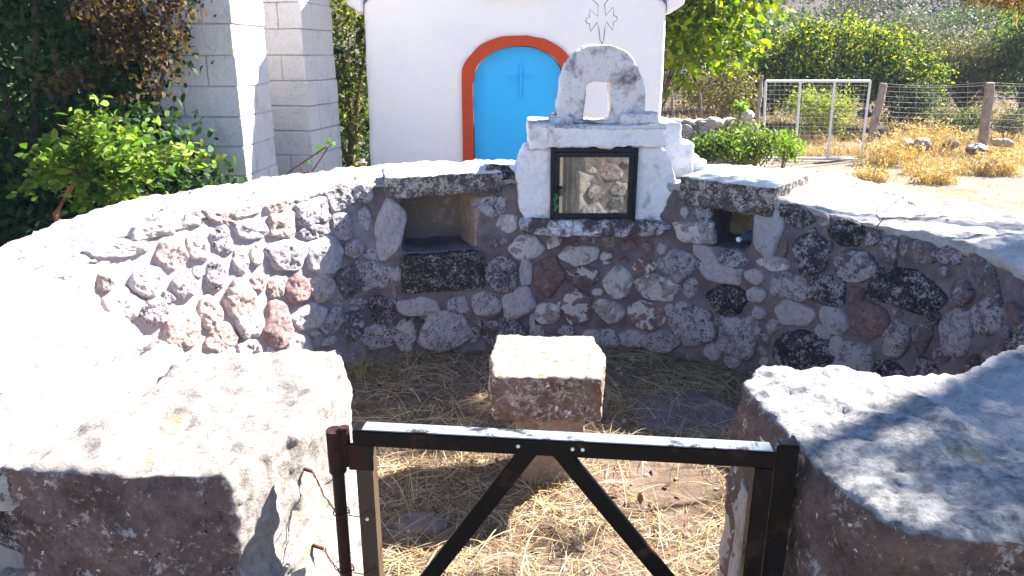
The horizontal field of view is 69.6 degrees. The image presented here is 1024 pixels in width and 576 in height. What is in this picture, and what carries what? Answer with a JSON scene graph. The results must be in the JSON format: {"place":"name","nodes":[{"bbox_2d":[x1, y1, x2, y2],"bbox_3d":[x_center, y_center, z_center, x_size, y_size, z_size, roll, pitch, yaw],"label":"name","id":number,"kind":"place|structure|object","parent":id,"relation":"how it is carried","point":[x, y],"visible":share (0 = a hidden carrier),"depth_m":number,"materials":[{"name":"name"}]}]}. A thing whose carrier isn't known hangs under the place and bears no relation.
{"place":"outdoors","nodes":[
{"label":"outdoors","id":0,"kind":"place"},
{"bbox_2d":[0,0,1023,216],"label":"ground","id":1,"kind":"structure","parent":0,"point":[1010,204],"depth_m":11.39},
{"bbox_2d":[5,94,226,221],"bbox_3d":[-2.398,-0.401,4.332,1.403,1.445,0.668,0,18,0],"label":"bush","id":2,"kind":"object","parent":1,"relation":"on","point":[91,161],"visible":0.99,"depth_m":4.18,"materials":[{"name":"green plant"}]},
{"bbox_2d":[0,0,247,246],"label":"climbing bush","id":3,"kind":"object","parent":1,"relation":"on","point":[59,31],"visible":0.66,"depth_m":4.82,"materials":[{"name":"green plant"}]},
{"bbox_2d":[0,1,370,166],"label":"thicket","id":4,"kind":"object","parent":1,"relation":"on","point":[366,136],"visible":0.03,"depth_m":9.75,"materials":[{"name":"green plant"}]},
{"bbox_2d":[141,0,278,192],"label":"block pillar","id":5,"kind":"structure","parent":1,"relation":"on","point":[227,95],"depth_m":5.15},
{"bbox_2d":[262,0,341,175],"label":"block pillar","id":6,"kind":"structure","parent":1,"relation":"on","point":[302,83],"depth_m":6.24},
{"bbox_2d":[287,138,335,173],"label":"sprouting twig","id":7,"kind":"object","parent":1,"relation":"on","point":[332,144],"visible":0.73,"depth_m":4.94,"materials":[{"name":"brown plant"}]},
{"bbox_2d":[329,0,369,166],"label":"slender tree","id":8,"kind":"object","parent":1,"relation":"on","point":[354,110],"visible":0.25,"depth_m":9.12,"materials":[{"name":"green plant"}]},
{"bbox_2d":[0,158,1023,575],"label":"enclosure wall","id":9,"kind":"structure","parent":1,"relation":"on","point":[176,394],"depth_m":2.92,"materials":[{"name":"stone"}]},
{"bbox_2d":[508,0,705,236],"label":"wayside shrine","id":10,"kind":"object","parent":9,"relation":"on","point":[650,154],"visible":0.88,"depth_m":3.89,"materials":[{"name":"paint"}]},
{"bbox_2d":[553,152,633,217],"bbox_3d":[0.429,-0.542,3.900,0.422,0.349,0.049,0,18,0],"label":"glazed door","id":11,"kind":"structure","parent":10,"relation":"in","point":[557,154],"depth_m":3.89,"materials":[{"name":"paint"}]},
{"bbox_2d":[550,147,638,220],"bbox_3d":[0.434,-0.551,3.930,0.458,0.395,0.055,0,18,0],"label":"window frame","id":12,"kind":"structure","parent":10,"relation":"in","point":[571,149],"depth_m":3.88,"materials":[{"name":"paint"}]},
{"bbox_2d":[736,230,751,242],"bbox_3d":[1.261,-0.274,3.899,0.190,0.065,0.060,-11,21,-32],"label":"plastic bottle","id":13,"kind":"object","parent":9,"relation":"on","point":[745,237],"visible":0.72,"depth_m":3.86,"materials":[{"name":"blue plastic"}]},
{"bbox_2d":[875,201,948,227],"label":"dead twig","id":14,"kind":"object","parent":9,"relation":"on","point":[899,217],"visible":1,"depth_m":3.27,"materials":[{"name":"brown wood"}]},
{"bbox_2d":[346,0,684,165],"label":"chapel","id":15,"kind":"structure","parent":1,"relation":"on","point":[460,81],"depth_m":6.62,"materials":[{"name":"plaster"},{"name":"painted wood"}]},
{"bbox_2d":[474,46,560,160],"bbox_3d":[0.060,-1.357,6.868,0.819,1.705,0.058,0,18,0],"label":"door","id":16,"kind":"structure","parent":15,"relation":"in","point":[512,85],"depth_m":6.74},
{"bbox_2d":[671,90,674,117],"bbox_3d":[2.684,-2.955,12.280,0.152,0.821,0.053,0,18,0],"label":"fence post","id":17,"kind":"object","parent":1,"relation":"on","point":[672,106],"visible":0.53,"depth_m":12.23,"materials":[{"name":"brown wood"}]},
{"bbox_2d":[663,80,756,117],"bbox_3d":[3.209,-3.135,12.225,1.849,0.621,0.004,0,18,0],"label":"fence","id":18,"kind":"object","parent":17,"relation":"attached to","point":[739,95],"visible":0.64,"depth_m":12.21,"materials":[{"name":"metal"}]},
{"bbox_2d":[699,91,702,118],"bbox_3d":[3.163,-2.913,12.295,0.131,0.730,0.045,0,18,0],"label":"fence post","id":19,"kind":"object","parent":18,"relation":"attached to","point":[700,98],"visible":0.65,"depth_m":12.24,"materials":[{"name":"brown wood"}]},
{"bbox_2d":[660,116,756,165],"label":"dry stone wall","id":20,"kind":"structure","parent":1,"relation":"on","point":[691,126],"depth_m":10.84,"materials":[{"name":"grey stone"}]},
{"bbox_2d":[737,109,753,121],"bbox_3d":[3.438,-2.530,10.839,0.264,0.221,0.287,0,18,0],"label":"boulder","id":21,"kind":"object","parent":20,"relation":"on","point":[748,115],"visible":0.66,"depth_m":10.74,"materials":[{"name":"stone"}]},
{"bbox_2d":[669,38,764,119],"bbox_3d":[3.901,-3.715,14.012,1.826,2.006,1.772,0,18,0],"label":"young tree","id":22,"kind":"object","parent":1,"relation":"on","point":[709,92],"visible":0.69,"depth_m":13.78,"materials":[{"name":"green plant"}]},
{"bbox_2d":[683,120,752,164],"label":"bush","id":23,"kind":"object","parent":1,"relation":"on","point":[723,145],"visible":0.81,"depth_m":8.97,"materials":[{"name":"green plant"}]},
{"bbox_2d":[661,0,799,110],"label":"leafy tree","id":24,"kind":"object","parent":1,"relation":"on","point":[689,40],"visible":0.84,"depth_m":7.89,"materials":[{"name":"green plant"}]},
{"bbox_2d":[731,98,748,164],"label":"bush","id":25,"kind":"object","parent":1,"relation":"on","point":[740,107],"visible":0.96,"depth_m":10.10,"materials":[{"name":"green plant"}]},
{"bbox_2d":[673,10,808,112],"bbox_3d":[6.269,-6.181,20.089,4.939,2.921,4.424,0,18,0],"label":"dark tree","id":26,"kind":"object","parent":1,"relation":"on","point":[768,27],"visible":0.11,"depth_m":19.70,"materials":[{"name":"green plant"}]},
{"bbox_2d":[711,117,798,166],"bbox_3d":[3.062,-1.750,9.515,0.996,0.900,0.949,-4,18,-13],"label":"bush","id":27,"kind":"object","parent":1,"relation":"on","point":[758,139],"visible":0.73,"depth_m":9.34,"materials":[{"name":"green plant"}]},
{"bbox_2d":[755,75,762,130],"bbox_3d":[3.916,-2.837,11.689,0.081,1.042,0.078,0,18,0],"label":"fence post","id":28,"kind":"object","parent":1,"relation":"on","point":[759,102],"visible":0.63,"depth_m":11.62,"materials":[{"name":"brown wood"}]},
{"bbox_2d":[758,127,810,168],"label":"bush","id":29,"kind":"object","parent":1,"relation":"on","point":[791,149],"visible":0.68,"depth_m":9.60,"materials":[{"name":"green plant"}]},
{"bbox_2d":[746,1,826,36],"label":"hillside shrub","id":30,"kind":"object","parent":1,"relation":"on","point":[784,21],"visible":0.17,"depth_m":31.53,"materials":[{"name":"green plant"}]},
{"bbox_2d":[763,80,871,160],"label":"gate","id":31,"kind":"structure","parent":1,"relation":"on","point":[820,108],"depth_m":11.40,"materials":[{"name":"silver metal"}]},
{"bbox_2d":[770,76,866,144],"bbox_3d":[5.883,-3.321,13.924,1.566,1.311,1.631,-8,19,-23],"label":"bush","id":32,"kind":"object","parent":1,"relation":"on","point":[819,103],"visible":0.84,"depth_m":13.72,"materials":[{"name":"green plant"}]},
{"bbox_2d":[663,0,1021,97],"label":"hillside scrub","id":33,"kind":"object","parent":1,"relation":"on","point":[923,3],"visible":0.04,"depth_m":40.73,"materials":[{"name":"green plant"}]},
{"bbox_2d":[661,97,1023,142],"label":"straw","id":34,"kind":"object","parent":1,"relation":"on","point":[857,125],"visible":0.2,"depth_m":17.28,"materials":[{"name":"yellow plant"}]},
{"bbox_2d":[725,1,967,127],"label":"spreading tree","id":35,"kind":"object","parent":1,"relation":"on","point":[807,39],"visible":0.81,"depth_m":15.43,"materials":[{"name":"green plant"}]},
{"bbox_2d":[798,0,896,28],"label":"hillside shrub","id":36,"kind":"object","parent":1,"relation":"on","point":[873,9],"visible":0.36,"depth_m":39.15,"materials":[{"name":"green plant"}]},
{"bbox_2d":[856,107,872,118],"bbox_3d":[7.023,-3.478,14.634,0.345,0.239,0.332,0,18,0],"label":"boulder","id":37,"kind":"object","parent":1,"relation":"on","point":[862,112],"visible":0.69,"depth_m":14.52,"materials":[{"name":"stone"}]},
{"bbox_2d":[864,83,886,150],"bbox_3d":[5.893,-2.757,11.924,0.212,1.090,0.135,0,18,0],"label":"fence post","id":38,"kind":"object","parent":1,"relation":"on","point":[877,111],"visible":0.91,"depth_m":11.86,"materials":[{"name":"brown wood"}]},
{"bbox_2d":[846,159,905,183],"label":"dry thistle","id":39,"kind":"object","parent":1,"relation":"on","point":[864,175],"visible":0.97,"depth_m":9.73,"materials":[{"name":"plant"}]},
{"bbox_2d":[838,0,917,9],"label":"hillside shrub","id":40,"kind":"object","parent":1,"relation":"on","point":[860,3],"visible":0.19,"depth_m":44.29,"materials":[{"name":"green plant"}]},
{"bbox_2d":[875,146,892,156],"bbox_3d":[5.790,-2.123,11.493,0.262,0.178,0.210,12,21,33],"label":"boulder","id":41,"kind":"object","parent":1,"relation":"on","point":[884,150],"visible":0.22,"depth_m":11.44,"materials":[{"name":"beige stone"}]},
{"bbox_2d":[837,131,958,168],"bbox_3d":[5.838,-2.105,11.202,1.706,0.526,1.354,0,18,0],"label":"dry thistle","id":42,"kind":"object","parent":1,"relation":"on","point":[897,156],"visible":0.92,"depth_m":11.13,"materials":[{"name":"plant"}]},
{"bbox_2d":[777,127,1023,175],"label":"dry weeds","id":43,"kind":"object","parent":1,"relation":"on","point":[941,162],"visible":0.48,"depth_m":12.20,"materials":[{"name":"plant"}]},
{"bbox_2d":[898,138,912,150],"bbox_3d":[6.354,-2.308,11.862,0.239,0.211,0.325,11,20,30],"label":"boulder","id":44,"kind":"object","parent":1,"relation":"on","point":[907,140],"visible":0.44,"depth_m":11.76,"materials":[{"name":"grey stone"}]},
{"bbox_2d":[867,10,946,55],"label":"hillside shrub","id":45,"kind":"object","parent":1,"relation":"on","point":[921,29],"visible":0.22,"depth_m":30.77,"materials":[{"name":"green plant"}]},
{"bbox_2d":[837,113,978,156],"bbox_3d":[6.937,-2.614,12.473,2.571,0.677,1.872,-6,19,-18],"label":"dry thistle","id":46,"kind":"object","parent":1,"relation":"on","point":[935,141],"visible":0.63,"depth_m":12.29,"materials":[{"name":"plant"}]},
{"bbox_2d":[875,74,953,131],"bbox_3d":[8.215,-3.708,15.097,1.574,1.292,1.366,-11,21,-32],"label":"bush","id":47,"kind":"object","parent":1,"relation":"on","point":[914,109],"visible":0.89,"depth_m":14.93,"materials":[{"name":"green plant"}]},
{"bbox_2d":[913,137,930,152],"bbox_3d":[6.492,-2.259,11.666,0.290,0.247,0.268,0,18,0],"label":"boulder","id":48,"kind":"object","parent":1,"relation":"on","point":[920,141],"visible":0.66,"depth_m":11.57,"materials":[{"name":"stone"}]},
{"bbox_2d":[880,4,977,44],"bbox_3d":[20.312,-12.411,35.872,4.289,3.147,4.119,0,18,0],"label":"hillside shrub","id":49,"kind":"object","parent":1,"relation":"on","point":[939,16],"visible":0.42,"depth_m":35.16,"materials":[{"name":"green plant"}]},
{"bbox_2d":[849,171,1023,216],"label":"thin litter","id":50,"kind":"object","parent":1,"relation":"on","point":[987,182],"visible":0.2,"depth_m":9.32,"materials":[{"name":"plant"}]},
{"bbox_2d":[888,36,985,73],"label":"hillside shrub","id":51,"kind":"object","parent":1,"relation":"on","point":[937,50],"visible":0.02,"depth_m":27.27,"materials":[{"name":"green plant"}]},
{"bbox_2d":[902,162,976,185],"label":"dry thistle","id":52,"kind":"object","parent":1,"relation":"on","point":[932,177],"visible":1,"depth_m":9.57,"materials":[{"name":"plant"}]},
{"bbox_2d":[942,138,959,148],"bbox_3d":[7.299,-2.395,12.242,0.262,0.192,0.204,10,20,28],"label":"boulder","id":53,"kind":"object","parent":1,"relation":"on","point":[953,142],"visible":0.62,"depth_m":12.17,"materials":[{"name":"grey stone"}]},
{"bbox_2d":[922,0,994,13],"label":"hillside shrub","id":54,"kind":"object","parent":1,"relation":"on","point":[937,2],"visible":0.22,"depth_m":41.82,"materials":[{"name":"green plant"}]},
{"bbox_2d":[921,99,997,136],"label":"bush","id":55,"kind":"object","parent":1,"relation":"on","point":[957,119],"visible":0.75,"depth_m":14.11,"materials":[{"name":"green plant"}]},
{"bbox_2d":[915,17,1023,116],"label":"willowy tree","id":56,"kind":"object","parent":1,"relation":"on","point":[967,54],"visible":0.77,"depth_m":17.89,"materials":[{"name":"green plant"}]},
{"bbox_2d":[965,143,988,155],"bbox_3d":[7.006,-2.087,11.088,0.276,0.195,0.342,0,18,0],"label":"boulder","id":57,"kind":"object","parent":1,"relation":"on","point":[971,149],"visible":0.9,"depth_m":11.01,"materials":[{"name":"grey stone"}]},
{"bbox_2d":[941,0,1018,43],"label":"hillside shrub","id":58,"kind":"object","parent":1,"relation":"on","point":[977,20],"visible":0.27,"depth_m":33.67,"materials":[{"name":"green plant"}]},
{"bbox_2d":[977,82,994,156],"bbox_3d":[7.686,-2.685,11.946,0.221,1.262,0.151,0,18,0],"label":"fence post","id":59,"kind":"object","parent":1,"relation":"on","point":[985,120],"visible":0.84,"depth_m":11.86,"materials":[{"name":"brown wood"}]},
{"bbox_2d":[881,82,1023,127],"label":"wire fence","id":60,"kind":"object","parent":59,"relation":"attached to","point":[916,92],"visible":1,"depth_m":11.85,"materials":[{"name":"grey metal"}]},
{"bbox_2d":[957,0,1023,28],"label":"pine tree","id":61,"kind":"object","parent":1,"relation":"on","point":[1012,4],"visible":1,"depth_m":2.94,"materials":[{"name":"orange plant"}]},
{"bbox_2d":[957,145,1023,177],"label":"dry thistle","id":62,"kind":"object","parent":1,"relation":"on","point":[1005,167],"visible":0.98,"depth_m":10.29,"materials":[{"name":"plant"}]},
{"bbox_2d":[967,5,1023,115],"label":"green tree","id":63,"kind":"object","parent":1,"relation":"on","point":[1016,53],"visible":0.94,"depth_m":17.21,"materials":[{"name":"green plant"}]},
{"bbox_2d":[990,138,1013,147],"bbox_3d":[8.166,-2.417,12.238,0.332,0.153,0.264,0,18,0],"label":"boulder","id":64,"kind":"object","parent":1,"relation":"on","point":[1005,142],"visible":0.97,"depth_m":12.17,"materials":[{"name":"beige stone"}]},
{"bbox_2d":[989,104,1023,139],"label":"bush","id":65,"kind":"object","parent":1,"relation":"on","point":[1016,120],"visible":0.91,"depth_m":13.61,"materials":[{"name":"green plant"}]},
{"bbox_2d":[346,347,750,575],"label":"yard floor","id":66,"kind":"structure","parent":0,"point":[666,472],"depth_m":2.83,"materials":[{"name":"beige plant"}]},
{"bbox_2d":[326,425,351,575],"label":"hinge post","id":67,"kind":"object","parent":66,"relation":"on","point":[337,470],"visible":0.97,"depth_m":1.49,"materials":[{"name":"metal"}]},
{"bbox_2d":[303,467,367,517],"bbox_3d":[-0.371,0.420,1.509,0.170,0.088,0.035,9,20,25],"label":"tie wire","id":68,"kind":"object","parent":67,"relation":"attached to","point":[309,470],"visible":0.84,"depth_m":1.52,"materials":[{"name":"metal"}]},
{"bbox_2d":[312,543,371,575],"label":"tie wire","id":69,"kind":"object","parent":67,"relation":"attached to","point":[316,546],"visible":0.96,"depth_m":1.56,"materials":[{"name":"brown metal"}]},
{"bbox_2d":[339,422,776,575],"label":"iron gate","id":70,"kind":"structure","parent":67,"relation":"attached to","point":[566,450],"depth_m":1.43,"materials":[{"name":"black metal"}]},
{"bbox_2d":[342,344,380,379],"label":"grass tuft","id":71,"kind":"object","parent":66,"relation":"on","point":[358,371],"visible":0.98,"depth_m":3.82,"materials":[{"name":"plant"}]},
{"bbox_2d":[394,511,447,533],"bbox_3d":[-0.323,0.853,2.628,0.196,0.067,0.137,0,18,0],"label":"flagstone","id":72,"kind":"object","parent":66,"relation":"on","point":[441,524],"visible":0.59,"depth_m":2.60,"materials":[{"name":"grey stone"}]},
{"bbox_2d":[346,355,719,573],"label":"pebbles","id":73,"kind":"object","parent":66,"relation":"on","point":[646,535],"visible":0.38,"depth_m":2.77,"materials":[{"name":"stone"}]},
{"bbox_2d":[347,348,740,575],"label":"fallen leaves","id":74,"kind":"object","parent":66,"relation":"on","point":[639,499],"visible":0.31,"depth_m":2.77,"materials":[{"name":"brown plant"}]},
{"bbox_2d":[494,459,593,500],"bbox_3d":[0.172,0.718,2.860,0.492,0.100,0.392,0,18,0],"label":"grass tuft","id":75,"kind":"object","parent":66,"relation":"on","point":[547,482],"visible":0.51,"depth_m":2.80,"materials":[{"name":"plant"}]},
{"bbox_2d":[488,335,605,482],"bbox_3d":[0.134,0.530,2.912,0.453,0.597,0.440,0,18,0],"label":"stone stool","id":76,"kind":"object","parent":66,"relation":"on","point":[541,383],"visible":0.84,"depth_m":2.68,"materials":[{"name":"grey stone"}]},
{"bbox_2d":[344,341,749,575],"bbox_3d":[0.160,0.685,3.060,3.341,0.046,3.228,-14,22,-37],"label":"dry straw","id":77,"kind":"object","parent":66,"relation":"on","point":[706,390],"visible":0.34,"depth_m":2.88,"materials":[{"name":"beige plant"}]},
{"bbox_2d":[587,378,636,425],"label":"grass tuft","id":78,"kind":"object","parent":66,"relation":"on","point":[608,385],"visible":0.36,"depth_m":3.45,"materials":[{"name":"plant"}]},
{"bbox_2d":[633,393,736,433],"bbox_3d":[0.807,0.599,3.427,0.487,0.070,0.411,0,18,0],"label":"flagstone","id":79,"kind":"object","parent":66,"relation":"on","point":[715,414],"visible":0.63,"depth_m":3.38,"materials":[{"name":"grey stone"}]},
{"bbox_2d":[761,435,799,575],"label":"latch post","id":80,"kind":"object","parent":66,"relation":"on","point":[781,500],"visible":0.9,"depth_m":1.41,"materials":[{"name":"black metal"}]}
]}

